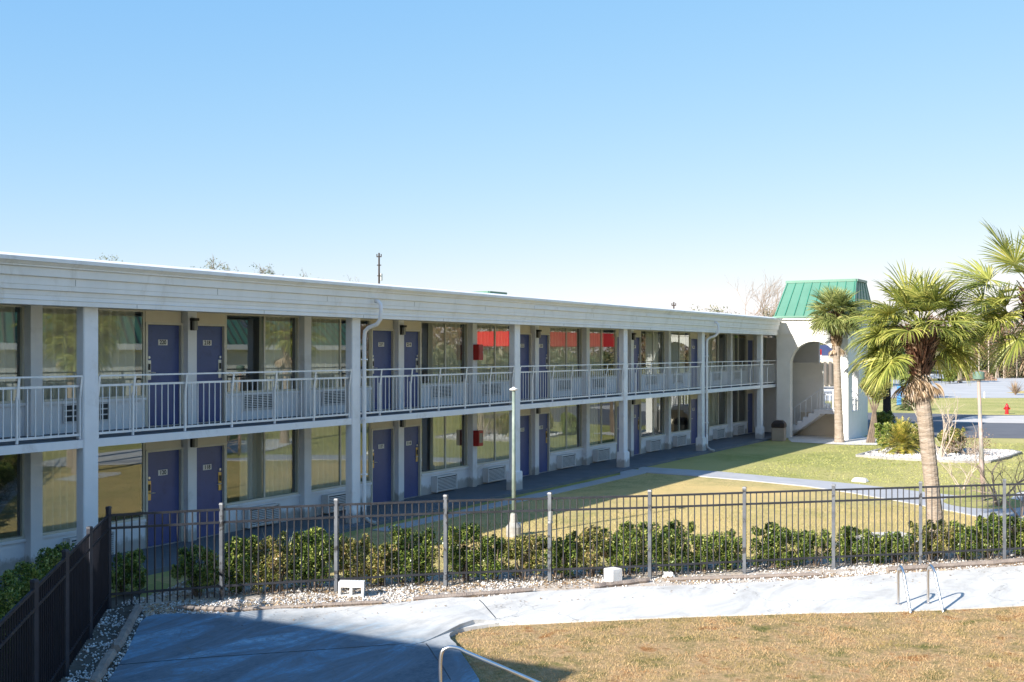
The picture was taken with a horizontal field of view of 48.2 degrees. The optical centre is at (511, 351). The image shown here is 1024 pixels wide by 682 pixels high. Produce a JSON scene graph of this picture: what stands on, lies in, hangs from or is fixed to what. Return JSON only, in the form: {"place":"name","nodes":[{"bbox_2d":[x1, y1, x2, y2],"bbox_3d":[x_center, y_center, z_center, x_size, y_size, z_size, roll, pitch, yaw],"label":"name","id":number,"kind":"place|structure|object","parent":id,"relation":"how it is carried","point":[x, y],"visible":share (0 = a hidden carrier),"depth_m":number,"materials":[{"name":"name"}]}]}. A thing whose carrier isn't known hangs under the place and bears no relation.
{"place":"outdoors","nodes":[
{"label":"outdoors","id":0,"kind":"place"},
{"bbox_2d":[372,469,645,531],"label":"side path","id":1,"kind":"structure","parent":0,"point":[629,473],"depth_m":32.13,"materials":[{"name":"concrete"}]},
{"bbox_2d":[0,0,1023,327],"label":"sky","id":2,"kind":"structure","parent":0,"point":[649,153],"materials":[{"name":"blue"}]},
{"bbox_2d":[6,377,1023,612],"bbox_3d":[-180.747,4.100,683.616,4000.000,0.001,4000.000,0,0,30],"label":"ground","id":3,"kind":"structure","parent":0,"point":[743,459],"depth_m":41.52,"materials":[{"name":"green plant"}]},
{"bbox_2d":[33,541,75,576],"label":"shrub","id":4,"kind":"object","parent":3,"relation":"on","point":[49,559],"visible":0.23,"depth_m":18.27,"materials":[{"name":"green plant"}]},
{"bbox_2d":[59,588,145,681],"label":"side bed","id":5,"kind":"object","parent":3,"relation":"on","point":[75,666],"visible":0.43,"depth_m":16.23,"materials":[{"name":"grey gravel"}]},
{"bbox_2d":[0,560,44,619],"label":"shrub","id":6,"kind":"object","parent":5,"relation":"on","point":[16,588],"visible":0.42,"depth_m":16.38,"materials":[{"name":"green plant"}]},
{"bbox_2d":[0,515,108,681],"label":"side fence","id":7,"kind":"object","parent":5,"relation":"on","point":[49,620],"visible":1,"depth_m":13.90,"materials":[{"name":"black metal"}]},
{"bbox_2d":[89,649,116,681],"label":"landscape timber","id":8,"kind":"object","parent":5,"relation":"on","point":[103,665],"visible":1,"depth_m":14.52,"materials":[{"name":"grey wood"}]},
{"bbox_2d":[65,596,146,681],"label":"side pebbles","id":9,"kind":"object","parent":5,"relation":"on","point":[138,621],"visible":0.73,"depth_m":15.83,"materials":[{"name":"grey gravel"}]},
{"bbox_2d":[111,604,141,651],"bbox_3d":[-5.630,4.035,16.765,0.170,0.142,2.587,0,0,-11],"label":"landscape timber","id":10,"kind":"object","parent":5,"relation":"on","point":[118,643],"visible":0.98,"depth_m":16.43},
{"bbox_2d":[111,548,145,591],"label":"shrub","id":11,"kind":"object","parent":3,"relation":"on","point":[128,570],"visible":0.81,"depth_m":19.11,"materials":[{"name":"green plant"}]},
{"bbox_2d":[0,252,782,604],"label":"motel building","id":12,"kind":"structure","parent":3,"relation":"on","point":[128,388],"depth_m":27.19,"materials":[{"name":"paint"}]},
{"bbox_2d":[0,453,25,545],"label":"window","id":13,"kind":"structure","parent":12,"relation":"in","point":[21,538],"depth_m":20.85,"materials":[{"name":"glass"}]},
{"bbox_2d":[0,305,25,406],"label":"window","id":14,"kind":"structure","parent":12,"relation":"in","point":[7,312],"depth_m":20.86,"materials":[{"name":"glass"}]},
{"bbox_2d":[43,443,145,538],"bbox_3d":[-8.241,2.560,22.281,0.345,1.810,2.560,0,0,30],"label":"window","id":15,"kind":"structure","parent":12,"relation":"in","point":[59,466],"depth_m":21.87,"materials":[{"name":"glass"}]},
{"bbox_2d":[43,306,145,404],"bbox_3d":[-8.241,0.075,22.281,0.345,1.830,2.560,0,0,30],"label":"window","id":16,"kind":"structure","parent":12,"relation":"in","point":[116,327],"depth_m":22.55,"materials":[{"name":"glass"}]},
{"bbox_2d":[145,447,182,547],"bbox_3d":[-7.266,3.016,23.791,0.151,2.002,1.010,0,0,30],"label":"door","id":17,"kind":"structure","parent":12,"relation":"in","point":[163,467],"depth_m":23.83,"materials":[{"name":"paint"}]},
{"bbox_2d":[145,322,182,426],"bbox_3d":[-7.266,0.468,23.791,0.151,2.147,1.010,0,0,30],"label":"door","id":18,"kind":"structure","parent":12,"relation":"in","point":[163,340],"depth_m":23.81,"materials":[{"name":"paint"}]},
{"bbox_2d":[197,443,225,538],"bbox_3d":[-6.633,3.016,24.880,0.151,2.002,1.010,0,0,30],"label":"door","id":19,"kind":"structure","parent":12,"relation":"in","point":[211,458],"depth_m":24.97,"materials":[{"name":"paint"}]},
{"bbox_2d":[197,323,225,422],"bbox_3d":[-6.633,0.468,24.880,0.151,2.147,1.010,0,0,30],"label":"door","id":20,"kind":"structure","parent":12,"relation":"in","point":[211,340],"depth_m":24.99,"materials":[{"name":"paint"}]},
{"bbox_2d":[226,429,299,507],"bbox_3d":[-5.832,2.560,26.422,0.346,1.810,2.440,0,0,30],"label":"window","id":21,"kind":"structure","parent":12,"relation":"in","point":[265,457],"depth_m":26.58,"materials":[{"name":"glass"}]},
{"bbox_2d":[226,314,299,395],"bbox_3d":[-5.832,0.075,26.422,0.345,1.830,2.440,0,0,30],"label":"window","id":22,"kind":"structure","parent":12,"relation":"in","point":[274,331],"depth_m":26.92,"materials":[{"name":"glass"}]},
{"bbox_2d":[311,423,371,493],"bbox_3d":[-4.444,2.560,28.807,0.345,1.810,2.560,0,0,30],"label":"window","id":23,"kind":"structure","parent":12,"relation":"in","point":[328,444],"depth_m":28.75,"materials":[{"name":"glass"}]},
{"bbox_2d":[311,317,371,391],"bbox_3d":[-4.444,0.075,28.807,0.346,1.830,2.560,0,0,30],"label":"window","id":24,"kind":"structure","parent":12,"relation":"in","point":[325,332],"depth_m":28.69,"materials":[{"name":"glass"}]},
{"bbox_2d":[367,427,393,501],"bbox_3d":[-3.470,3.016,30.317,0.151,2.002,1.010,0,0,30],"label":"door","id":25,"kind":"structure","parent":12,"relation":"in","point":[382,439],"depth_m":30.37,"materials":[{"name":"paint"}]},
{"bbox_2d":[367,328,393,410],"bbox_3d":[-3.470,0.468,30.317,0.151,2.147,1.010,0,0,30],"label":"door","id":26,"kind":"structure","parent":12,"relation":"in","point":[382,340],"depth_m":30.37,"materials":[{"name":"paint"}]},
{"bbox_2d":[404,424,420,498],"bbox_3d":[-2.836,3.016,31.406,0.151,2.002,1.010,0,0,30],"label":"door","id":27,"kind":"structure","parent":12,"relation":"in","point":[412,433],"depth_m":31.56,"materials":[{"name":"paint"}]},
{"bbox_2d":[404,329,420,407],"bbox_3d":[-2.836,0.468,31.406,0.151,2.147,1.010,0,0,30],"label":"door","id":28,"kind":"structure","parent":12,"relation":"in","point":[412,340],"depth_m":31.58,"materials":[{"name":"paint"}]},
{"bbox_2d":[421,414,468,475],"bbox_3d":[-2.036,2.560,32.948,0.346,1.810,2.440,0,0,30],"label":"window","id":29,"kind":"structure","parent":12,"relation":"in","point":[444,430],"depth_m":33.06,"materials":[{"name":"glass"}]},
{"bbox_2d":[421,321,468,386],"bbox_3d":[-2.034,0.075,32.947,0.343,1.830,2.440,0,0,30],"label":"window","id":30,"kind":"structure","parent":12,"relation":"in","point":[443,337],"depth_m":33.03,"materials":[{"name":"glass"}]},
{"bbox_2d":[477,411,508,466],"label":"window","id":31,"kind":"structure","parent":12,"relation":"in","point":[494,425],"depth_m":35.40,"materials":[{"name":"glass"}]},
{"bbox_2d":[477,324,508,384],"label":"window","id":32,"kind":"structure","parent":12,"relation":"in","point":[493,338],"depth_m":35.41,"materials":[{"name":"glass"}]},
{"bbox_2d":[520,414,531,476],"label":"door","id":33,"kind":"structure","parent":12,"relation":"in","point":[525,419],"depth_m":37.03,"materials":[{"name":"paint"}]},
{"bbox_2d":[520,333,531,399],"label":"door","id":34,"kind":"structure","parent":12,"relation":"in","point":[525,340],"depth_m":37.03,"materials":[{"name":"paint"}]},
{"bbox_2d":[539,412,549,472],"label":"door","id":35,"kind":"structure","parent":12,"relation":"in","point":[544,418],"depth_m":38.14,"materials":[{"name":"paint"}]},
{"bbox_2d":[539,333,549,397],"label":"door","id":36,"kind":"structure","parent":12,"relation":"in","point":[544,342],"depth_m":38.14,"materials":[{"name":"paint"}]},
{"bbox_2d":[549,404,582,454],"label":"window","id":37,"kind":"structure","parent":12,"relation":"in","point":[563,422],"depth_m":39.57,"materials":[{"name":"glass"}]},
{"bbox_2d":[549,327,582,380],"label":"window","id":38,"kind":"structure","parent":12,"relation":"in","point":[563,340],"depth_m":39.63,"materials":[{"name":"glass"}]},
{"bbox_2d":[590,401,616,447],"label":"window","id":39,"kind":"structure","parent":12,"relation":"in","point":[593,406],"depth_m":41.81,"materials":[{"name":"glass"}]},
{"bbox_2d":[590,328,616,378],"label":"window","id":40,"kind":"structure","parent":12,"relation":"in","point":[596,334],"depth_m":41.85,"materials":[{"name":"glass"}]},
{"bbox_2d":[634,403,640,454],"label":"door","id":41,"kind":"structure","parent":12,"relation":"in","point":[637,407],"depth_m":44.72,"materials":[{"name":"paint"}]},
{"bbox_2d":[641,330,665,376],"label":"window","id":42,"kind":"structure","parent":12,"relation":"in","point":[651,337],"depth_m":46.23,"materials":[{"name":"glass"}]},
{"bbox_2d":[671,331,689,374],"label":"window","id":43,"kind":"structure","parent":12,"relation":"in","point":[677,338],"depth_m":48.58,"materials":[{"name":"glass"}]},
{"bbox_2d":[690,398,697,443],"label":"door","id":44,"kind":"structure","parent":12,"relation":"in","point":[693,401],"depth_m":49.89,"materials":[{"name":"paint"}]},
{"bbox_2d":[709,333,726,373],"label":"window","id":45,"kind":"structure","parent":12,"relation":"in","point":[712,345],"depth_m":52.45,"materials":[{"name":"glass"}]},
{"bbox_2d":[709,391,727,428],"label":"window","id":46,"kind":"structure","parent":12,"relation":"in","point":[713,397],"depth_m":52.48,"materials":[{"name":"glass"}]},
{"bbox_2d":[135,550,1023,616],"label":"planting bed","id":47,"kind":"object","parent":3,"relation":"on","point":[838,571],"visible":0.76,"depth_m":20.08,"materials":[{"name":"beige gravel"}]},
{"bbox_2d":[171,543,227,596],"bbox_3d":[-5.229,3.667,19.136,0.967,0.875,0.556,0,0,-1],"label":"shrub","id":48,"kind":"object","parent":47,"relation":"on","point":[196,565],"visible":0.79,"depth_m":19.04,"materials":[{"name":"green plant"}]},
{"bbox_2d":[218,534,260,592],"bbox_3d":[-4.622,3.593,19.374,0.734,1.021,0.700,0,0,-19],"label":"shrub","id":49,"kind":"object","parent":47,"relation":"on","point":[239,562],"visible":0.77,"depth_m":19.25,"materials":[{"name":"green plant"}]},
{"bbox_2d":[247,531,297,592],"bbox_3d":[-4.081,3.589,19.432,0.868,1.030,0.681,0,0,2],"label":"shrub","id":50,"kind":"object","parent":47,"relation":"on","point":[269,561],"visible":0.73,"depth_m":19.35,"materials":[{"name":"green plant"}]},
{"bbox_2d":[239,600,382,611],"bbox_3d":[-3.198,4.056,18.254,2.265,0.068,0.090,0,0,-14],"label":"landscape timber","id":51,"kind":"object","parent":47,"relation":"on","point":[351,603],"visible":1,"depth_m":18.27,"materials":[{"name":"beige wood"}]},
{"bbox_2d":[283,527,342,588],"bbox_3d":[-3.439,3.567,19.677,0.939,1.078,0.891,0,0,30],"label":"shrub","id":52,"kind":"object","parent":47,"relation":"on","point":[312,554],"visible":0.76,"depth_m":19.63,"materials":[{"name":"green plant"}]},
{"bbox_2d":[338,580,364,596],"bbox_3d":[-2.678,3.958,19.106,0.424,0.256,0.206,0,0,0],"label":"concrete block","id":53,"kind":"object","parent":47,"relation":"on","point":[351,584],"depth_m":19.01,"materials":[{"name":"white concrete"}]},
{"bbox_2d":[339,532,372,581],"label":"shrub","id":54,"kind":"object","parent":47,"relation":"on","point":[354,556],"visible":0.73,"depth_m":19.80,"materials":[{"name":"green plant"}]},
{"bbox_2d":[365,542,397,585],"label":"shrub","id":55,"kind":"object","parent":47,"relation":"on","point":[381,564],"visible":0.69,"depth_m":19.83,"materials":[{"name":"green plant"}]},
{"bbox_2d":[386,524,416,583],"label":"shrub","id":56,"kind":"object","parent":47,"relation":"on","point":[402,552],"visible":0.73,"depth_m":20.02,"materials":[{"name":"green plant"}]},
{"bbox_2d":[406,527,441,582],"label":"shrub","id":57,"kind":"object","parent":47,"relation":"on","point":[428,551],"visible":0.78,"depth_m":20.16,"materials":[{"name":"green plant"}]},
{"bbox_2d":[440,522,485,581],"bbox_3d":[-0.887,3.558,20.343,0.809,1.092,0.645,0,0,-16],"label":"shrub","id":58,"kind":"object","parent":47,"relation":"on","point":[463,546],"visible":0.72,"depth_m":20.23,"materials":[{"name":"green plant"}]},
{"bbox_2d":[413,588,532,600],"bbox_3d":[-0.634,4.051,19.077,2.091,0.089,0.103,0,0,-19],"label":"landscape timber","id":59,"kind":"object","parent":47,"relation":"on","point":[485,593],"visible":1,"depth_m":19.06,"materials":[{"name":"beige wood"}]},
{"bbox_2d":[475,534,507,579],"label":"shrub","id":60,"kind":"object","parent":47,"relation":"on","point":[491,552],"visible":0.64,"depth_m":20.39,"materials":[{"name":"green plant"}]},
{"bbox_2d":[503,533,547,578],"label":"shrub","id":61,"kind":"object","parent":47,"relation":"on","point":[525,551],"visible":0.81,"depth_m":20.51,"materials":[{"name":"green plant"}]},
{"bbox_2d":[544,533,575,578],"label":"shrub","id":62,"kind":"object","parent":47,"relation":"on","point":[566,553],"visible":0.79,"depth_m":20.52,"materials":[{"name":"green plant"}]},
{"bbox_2d":[105,479,1023,608],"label":"pool fence","id":63,"kind":"object","parent":47,"relation":"on","point":[221,522],"visible":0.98,"depth_m":20.15,"materials":[{"name":"metal"}]},
{"bbox_2d":[137,551,1023,614],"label":"white pebbles","id":64,"kind":"object","parent":47,"relation":"on","point":[517,584],"visible":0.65,"depth_m":20.10,"materials":[{"name":"white gravel"}]},
{"bbox_2d":[138,550,1023,615],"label":"fallen leaves","id":65,"kind":"object","parent":47,"relation":"on","point":[351,598],"visible":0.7,"depth_m":19.81,"materials":[{"name":"plant"}]},
{"bbox_2d":[571,524,609,575],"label":"shrub","id":66,"kind":"object","parent":47,"relation":"on","point":[587,545],"visible":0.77,"depth_m":20.71,"materials":[{"name":"green plant"}]},
{"bbox_2d":[602,520,647,574],"bbox_3d":[2.135,3.605,20.977,1.013,1.000,0.747,0,0,-9],"label":"shrub","id":67,"kind":"object","parent":47,"relation":"on","point":[627,546],"visible":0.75,"depth_m":20.89,"materials":[{"name":"green plant"}]},
{"bbox_2d":[644,519,699,573],"bbox_3d":[2.958,3.598,21.112,1.124,1.013,0.624,0,0,-24],"label":"shrub","id":68,"kind":"object","parent":47,"relation":"on","point":[672,544],"visible":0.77,"depth_m":21.02,"materials":[{"name":"green plant"}]},
{"bbox_2d":[692,534,715,571],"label":"shrub","id":69,"kind":"object","parent":47,"relation":"on","point":[703,550],"visible":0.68,"depth_m":21.17,"materials":[{"name":"green plant"}]},
{"bbox_2d":[706,529,746,570],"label":"shrub","id":70,"kind":"object","parent":47,"relation":"on","point":[728,548],"visible":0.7,"depth_m":21.31,"materials":[{"name":"green plant"}]},
{"bbox_2d":[668,572,819,581],"bbox_3d":[4.185,4.054,20.550,2.834,0.086,0.112,0,0,-9],"label":"landscape timber","id":71,"kind":"object","parent":47,"relation":"on","point":[757,576],"visible":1,"depth_m":20.51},
{"bbox_2d":[749,522,799,568],"bbox_3d":[4.974,3.663,21.608,0.836,0.884,0.798,0,0,30],"label":"shrub","id":72,"kind":"object","parent":47,"relation":"on","point":[777,542],"visible":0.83,"depth_m":21.52,"materials":[{"name":"green plant"}]},
{"bbox_2d":[790,528,837,565],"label":"shrub","id":73,"kind":"object","parent":47,"relation":"on","point":[807,543],"visible":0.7,"depth_m":21.76,"materials":[{"name":"green plant"}]},
{"bbox_2d":[835,525,875,562],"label":"shrub","id":74,"kind":"object","parent":47,"relation":"on","point":[854,541],"visible":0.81,"depth_m":21.95,"materials":[{"name":"green plant"}]},
{"bbox_2d":[866,534,888,563],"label":"shrub","id":75,"kind":"object","parent":47,"relation":"on","point":[877,547],"visible":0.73,"depth_m":21.93,"materials":[{"name":"green plant"}]},
{"bbox_2d":[877,531,916,562],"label":"shrub","id":76,"kind":"object","parent":47,"relation":"on","point":[900,543],"visible":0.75,"depth_m":22.11,"materials":[{"name":"green plant"}]},
{"bbox_2d":[907,519,955,560],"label":"shrub","id":77,"kind":"object","parent":47,"relation":"on","point":[940,537],"visible":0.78,"depth_m":22.35,"materials":[{"name":"green plant"}]},
{"bbox_2d":[886,558,1023,571],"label":"landscape timber","id":78,"kind":"object","parent":47,"relation":"on","point":[963,564],"visible":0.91,"depth_m":21.64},
{"bbox_2d":[946,520,979,559],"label":"shrub","id":79,"kind":"object","parent":47,"relation":"on","point":[957,536],"visible":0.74,"depth_m":22.38,"materials":[{"name":"green plant"}]},
{"bbox_2d":[970,512,1008,557],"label":"shrub","id":80,"kind":"object","parent":47,"relation":"on","point":[979,531],"visible":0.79,"depth_m":22.59,"materials":[{"name":"green plant"}]},
{"bbox_2d":[1002,514,1023,555],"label":"shrub","id":81,"kind":"object","parent":47,"relation":"on","point":[1012,533],"visible":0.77,"depth_m":22.79,"materials":[{"name":"green plant"}]},
{"bbox_2d":[763,279,873,439],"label":"stair tower","id":82,"kind":"structure","parent":3,"relation":"on","point":[794,399],"depth_m":54.58,"materials":[{"name":"paint"}]},
{"bbox_2d":[868,313,1023,371],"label":"woods","id":83,"kind":"object","parent":3,"relation":"on","point":[931,316],"visible":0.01,"depth_m":193.32,"materials":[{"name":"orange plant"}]},
{"bbox_2d":[891,358,1023,377],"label":"undergrowth","id":84,"kind":"object","parent":3,"relation":"on","point":[1012,369],"visible":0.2,"depth_m":178.96,"materials":[{"name":"plant"}]},
{"bbox_2d":[952,416,1023,422],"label":"pavement apron","id":85,"kind":"object","parent":3,"relation":"on","point":[999,419],"visible":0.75,"depth_m":68.69,"materials":[{"name":"concrete"}]},
{"bbox_2d":[953,445,1023,505],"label":"bare tree","id":86,"kind":"object","parent":3,"relation":"on","point":[993,481],"visible":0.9,"depth_m":30.49,"materials":[{"name":"brown wood"}]},
{"bbox_2d":[108,565,1023,681],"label":"pool deck","id":87,"kind":"structure","parent":0,"point":[172,637],"depth_m":17.48,"materials":[{"name":"paint"}]},
{"bbox_2d":[353,604,497,647],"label":"raised deck slab","id":88,"kind":"structure","parent":87,"relation":"on","point":[412,628],"depth_m":16.93,"materials":[{"name":"paint"}]},
{"bbox_2d":[438,645,539,681],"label":"pool handrail","id":89,"kind":"object","parent":87,"relation":"on","point":[486,660],"visible":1,"depth_m":12.48,"materials":[{"name":"silver metal"}]},
{"bbox_2d":[895,564,943,612],"bbox_3d":[6.483,3.842,18.128,0.595,0.856,0.696,0,0,-4],"label":"pool ladder","id":90,"kind":"object","parent":87,"relation":"on","point":[906,587],"visible":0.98,"depth_m":18.24,"materials":[{"name":"silver metal"}]},
{"bbox_2d":[156,473,1021,584],"bbox_3d":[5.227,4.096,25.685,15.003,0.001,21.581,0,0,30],"label":"dry lawn","id":91,"kind":"structure","parent":0,"point":[656,484],"depth_m":29.47,"materials":[{"name":"yellow plant"}]},
{"bbox_2d":[506,387,520,537],"bbox_3d":[0.065,2.442,25.389,0.340,3.316,0.449,0,0,30],"label":"lamp post","id":92,"kind":"object","parent":91,"relation":"on","point":[512,515],"visible":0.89,"depth_m":25.30,"materials":[{"name":"white metal"}]},
{"bbox_2d":[840,260,991,532],"bbox_3d":[8.734,1.061,24.670,3.077,6.104,3.000,0,0,30],"label":"palm tree","id":93,"kind":"object","parent":91,"relation":"on","point":[918,359],"visible":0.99,"depth_m":24.44,"materials":[{"name":"green plant"}]},
{"bbox_2d":[937,216,1023,378],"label":"palm tree","id":94,"kind":"object","parent":91,"relation":"on","point":[992,316],"visible":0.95,"depth_m":24.75,"materials":[{"name":"green plant"}]},
{"bbox_2d":[451,605,1023,681],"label":"sunken pool lawn","id":95,"kind":"structure","parent":0,"point":[675,646],"depth_m":15.75,"materials":[{"name":"brown plant"}]},
{"bbox_2d":[820,345,833,385],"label":"roadside building","id":96,"kind":"structure","parent":0,"point":[826,360],"depth_m":134.95,"materials":[{"name":"beige paint"}]},
{"bbox_2d":[638,467,1023,525],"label":"path","id":97,"kind":"structure","parent":0,"point":[819,484],"depth_m":35.01,"materials":[{"name":"concrete"}]},
{"bbox_2d":[944,497,1021,508],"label":"lawn","id":98,"kind":"structure","parent":97,"relation":"on","point":[979,503],"depth_m":30.79,"materials":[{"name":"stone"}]},
{"bbox_2d":[973,371,985,500],"bbox_3d":[12.748,2.319,31.210,0.333,3.568,0.310,0,0,30],"label":"lamp post","id":99,"kind":"object","parent":98,"relation":"on","point":[977,378],"visible":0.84,"depth_m":31.17,"materials":[{"name":"metal"}]},
{"bbox_2d":[788,435,877,444],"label":"walkway","id":100,"kind":"structure","parent":0,"point":[818,439],"depth_m":52.49,"materials":[{"name":"grey concrete"}]},
{"bbox_2d":[804,284,865,441],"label":"palm tree","id":101,"kind":"object","parent":100,"relation":"on","point":[833,323],"visible":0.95,"depth_m":51.39,"materials":[{"name":"green plant"}]},
{"bbox_2d":[856,369,893,442],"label":"tree","id":102,"kind":"object","parent":100,"relation":"on","point":[870,436],"visible":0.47,"depth_m":51.20,"materials":[{"name":"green plant"}]},
{"bbox_2d":[734,442,1023,489],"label":"lawn","id":103,"kind":"structure","parent":0,"point":[793,474],"depth_m":40.35,"materials":[{"name":"green plant"}]},
{"bbox_2d":[824,376,1023,400],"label":"road","id":104,"kind":"structure","parent":0,"point":[999,388],"depth_m":126.74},
{"bbox_2d":[865,448,1014,459],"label":"gravel island","id":105,"kind":"structure","parent":0,"point":[945,455],"depth_m":45.11,"materials":[{"name":"grey gravel"}]},
{"bbox_2d":[875,416,919,454],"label":"sago palm","id":106,"kind":"object","parent":105,"relation":"on","point":[899,429],"visible":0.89,"depth_m":45.35,"materials":[{"name":"green plant"}]},
{"bbox_2d":[907,389,964,457],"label":"bare tree","id":107,"kind":"object","parent":105,"relation":"on","point":[942,453],"visible":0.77,"depth_m":43.94,"materials":[{"name":"brown wood"}]},
{"bbox_2d":[861,447,1015,460],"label":"island pebbles","id":108,"kind":"object","parent":105,"relation":"on","point":[951,455],"visible":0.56,"depth_m":44.76,"materials":[{"name":"grey gravel"}]},
{"bbox_2d":[856,446,1021,462],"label":"island edging","id":109,"kind":"object","parent":105,"relation":"on","point":[944,461],"visible":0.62,"depth_m":43.33,"materials":[{"name":"concrete"}]},
{"bbox_2d":[937,427,966,453],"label":"shrub","id":110,"kind":"object","parent":105,"relation":"on","point":[955,434],"visible":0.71,"depth_m":45.66,"materials":[{"name":"green plant"}]},
{"bbox_2d":[868,413,1023,437],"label":"driveway","id":111,"kind":"structure","parent":0,"point":[1005,430],"depth_m":62.46,"materials":[{"name":"grey asphalt"}]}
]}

